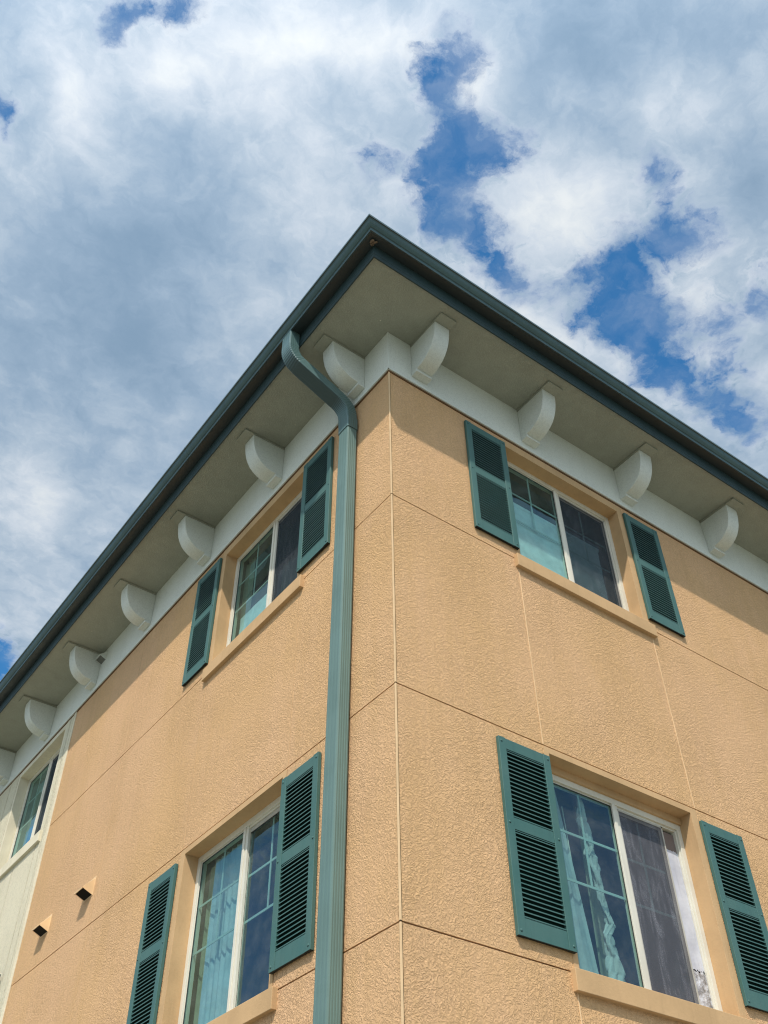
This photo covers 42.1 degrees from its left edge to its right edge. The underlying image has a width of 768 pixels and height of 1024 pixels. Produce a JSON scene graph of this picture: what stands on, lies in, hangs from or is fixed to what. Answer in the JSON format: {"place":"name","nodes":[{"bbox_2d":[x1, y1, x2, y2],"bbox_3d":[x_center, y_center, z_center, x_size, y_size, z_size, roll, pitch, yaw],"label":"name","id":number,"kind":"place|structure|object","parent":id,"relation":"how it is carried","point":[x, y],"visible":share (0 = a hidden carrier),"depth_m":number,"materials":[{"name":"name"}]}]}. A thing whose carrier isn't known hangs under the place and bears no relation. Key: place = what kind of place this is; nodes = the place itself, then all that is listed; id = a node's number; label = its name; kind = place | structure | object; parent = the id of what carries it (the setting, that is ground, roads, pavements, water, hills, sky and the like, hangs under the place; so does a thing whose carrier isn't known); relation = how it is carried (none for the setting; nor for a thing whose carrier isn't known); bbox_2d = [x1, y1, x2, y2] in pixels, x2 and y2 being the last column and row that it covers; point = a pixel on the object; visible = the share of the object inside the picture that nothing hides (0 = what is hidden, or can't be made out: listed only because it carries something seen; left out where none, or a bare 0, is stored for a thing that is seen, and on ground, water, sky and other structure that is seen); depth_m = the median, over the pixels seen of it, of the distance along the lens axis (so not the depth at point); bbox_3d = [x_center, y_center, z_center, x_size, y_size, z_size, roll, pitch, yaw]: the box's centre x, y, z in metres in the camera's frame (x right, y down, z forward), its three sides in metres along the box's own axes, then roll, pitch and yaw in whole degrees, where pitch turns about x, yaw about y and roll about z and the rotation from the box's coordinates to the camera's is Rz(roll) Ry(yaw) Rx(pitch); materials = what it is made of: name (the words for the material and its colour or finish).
{"place":"outdoors","nodes":[
{"label":"outdoors","id":0,"kind":"place"},
{"bbox_2d":[0,0,767,680],"label":"sky","id":1,"kind":"structure","parent":0,"point":[177,176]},
{"label":"ground","id":2,"kind":"structure","parent":0,"visible":0},
{"bbox_2d":[0,214,767,1023],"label":"apartment building","id":3,"kind":"structure","parent":2,"relation":"on","point":[400,708],"depth_m":7.67,"materials":[{"name":"beige paint"}]},
{"bbox_2d":[23,825,33,845],"bbox_3d":[-4.107,3.833,11.513,0.006,0.450,0.360,27,-51,-25],"label":"window board","id":4,"kind":"object","parent":3,"relation":"on","point":[28,835],"depth_m":11.64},
{"bbox_2d":[22,780,44,846],"bbox_3d":[-4.232,3.792,11.989,0.027,1.220,0.280,27,-51,-25],"label":"curtain","id":5,"kind":"object","parent":3,"relation":"hanging from","point":[35,809],"visible":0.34,"depth_m":12.19,"materials":[{"name":"fabric"}]},
{"bbox_2d":[0,723,67,878],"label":"window","id":6,"kind":"structure","parent":3,"relation":"in","point":[44,766],"depth_m":11.98,"materials":[{"name":"beige paint"}]},
{"bbox_2d":[193,864,215,1023],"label":"curtain","id":7,"kind":"object","parent":3,"relation":"hanging from","point":[201,967],"visible":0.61,"depth_m":7.02,"materials":[{"name":"fabric"}]},
{"bbox_2d":[158,769,286,1023],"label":"window","id":8,"kind":"structure","parent":3,"relation":"in","point":[257,817],"depth_m":7.07,"materials":[{"name":"white plastic"}]},
{"bbox_2d":[198,836,252,1023],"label":"curtain","id":9,"kind":"object","parent":3,"relation":"hanging from","point":[215,982],"visible":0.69,"depth_m":6.81,"materials":[{"name":"fabric"}]},
{"bbox_2d":[238,557,255,634],"bbox_3d":[-1.257,0.904,9.114,0.026,1.220,0.160,27,-51,-25],"label":"curtain","id":10,"kind":"object","parent":3,"relation":"hanging from","point":[247,591],"visible":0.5,"depth_m":9.29,"materials":[{"name":"fabric"}]},
{"bbox_2d":[239,594,266,633],"bbox_3d":[-1.129,0.969,8.654,0.006,0.438,0.520,27,-51,-25],"label":"window board","id":11,"kind":"object","parent":3,"relation":"on","point":[253,613],"depth_m":8.77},
{"bbox_2d":[201,461,307,682],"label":"window","id":12,"kind":"structure","parent":3,"relation":"in","point":[272,537],"depth_m":9.02,"materials":[{"name":"beige paint"}]},
{"bbox_2d":[280,552,297,593],"bbox_3d":[-0.842,0.837,9.051,0.050,1.220,0.360,27,-51,-25],"label":"curtain","id":13,"kind":"object","parent":3,"relation":"hanging from","point":[292,562],"visible":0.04,"depth_m":9.38,"materials":[{"name":"white fabric"}]},
{"bbox_2d":[370,239,377,245],"bbox_3d":[-0.088,-2.153,7.992,0.060,0.038,0.059,27,-51,-25],"label":"wasp nest","id":14,"kind":"object","parent":3,"relation":"attached to","point":[372,242],"visible":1,"depth_m":7.98,"materials":[{"name":"brown paper"}]},
{"bbox_2d":[514,505,607,599],"bbox_3d":[1.439,0.385,8.320,1.120,0.750,0.006,27,-51,-25],"label":"window board","id":15,"kind":"object","parent":3,"relation":"on","point":[540,549],"depth_m":8.33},
{"bbox_2d":[513,502,598,551],"bbox_3d":[1.430,0.118,8.608,1.150,0.035,0.038,27,-51,-25],"label":"window board rail","id":16,"kind":"object","parent":15,"relation":"on","point":[535,515],"depth_m":8.54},
{"bbox_2d":[561,806,572,862],"bbox_3d":[1.186,2.168,6.372,0.039,0.620,0.008,27,-51,-25],"label":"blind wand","id":17,"kind":"object","parent":3,"relation":"hanging from","point":[566,830],"visible":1,"depth_m":6.47,"materials":[{"name":"white plastic"}]},
{"bbox_2d":[554,790,598,973],"bbox_3d":[1.125,2.248,6.175,0.340,1.270,0.019,27,-51,-25],"label":"curtain","id":18,"kind":"object","parent":3,"relation":"hanging from","point":[586,957],"visible":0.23,"depth_m":6.03,"materials":[{"name":"fabric"}]},
{"bbox_2d":[500,438,657,638],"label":"window","id":19,"kind":"structure","parent":3,"relation":"in","point":[536,487],"depth_m":8.74,"materials":[{"name":"white plastic"}]},
{"bbox_2d":[575,807,607,976],"bbox_3d":[1.365,2.479,6.391,0.160,1.240,0.018,27,-51,-25],"label":"curtain","id":20,"kind":"object","parent":3,"relation":"hanging from","point":[597,916],"visible":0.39,"depth_m":6.29,"materials":[{"name":"fabric"}]},
{"bbox_2d":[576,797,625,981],"bbox_3d":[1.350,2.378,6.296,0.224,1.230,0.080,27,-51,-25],"label":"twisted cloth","id":21,"kind":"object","parent":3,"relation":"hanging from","point":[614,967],"visible":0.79,"depth_m":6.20,"materials":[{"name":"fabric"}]},
{"bbox_2d":[543,745,755,1023],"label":"window","id":22,"kind":"structure","parent":3,"relation":"in","point":[627,821],"depth_m":6.61,"materials":[{"name":"white plastic"}]},
{"bbox_2d":[663,832,676,853],"bbox_3d":[1.981,2.303,6.942,0.131,0.155,0.004,27,-51,-25],"label":"brown card","id":23,"kind":"object","parent":3,"relation":"attached to","point":[669,841],"visible":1,"depth_m":6.96,"materials":[{"name":"brown cardboard"}]},
{"bbox_2d":[667,849,704,972],"bbox_3d":[1.987,2.625,6.619,0.134,0.814,0.006,27,-51,-25],"label":"taped paper","id":24,"kind":"object","parent":3,"relation":"attached to","point":[689,928],"visible":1,"depth_m":6.60,"materials":[{"name":"white paper"}]},
{"bbox_2d":[693,970,712,1007],"bbox_3d":[1.993,2.997,6.247,0.137,0.269,0.003,27,-51,-25],"label":"torn foil","id":25,"kind":"object","parent":3,"relation":"on","point":[703,989],"visible":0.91,"depth_m":6.26,"materials":[{"name":"silver metal"}]}
]}

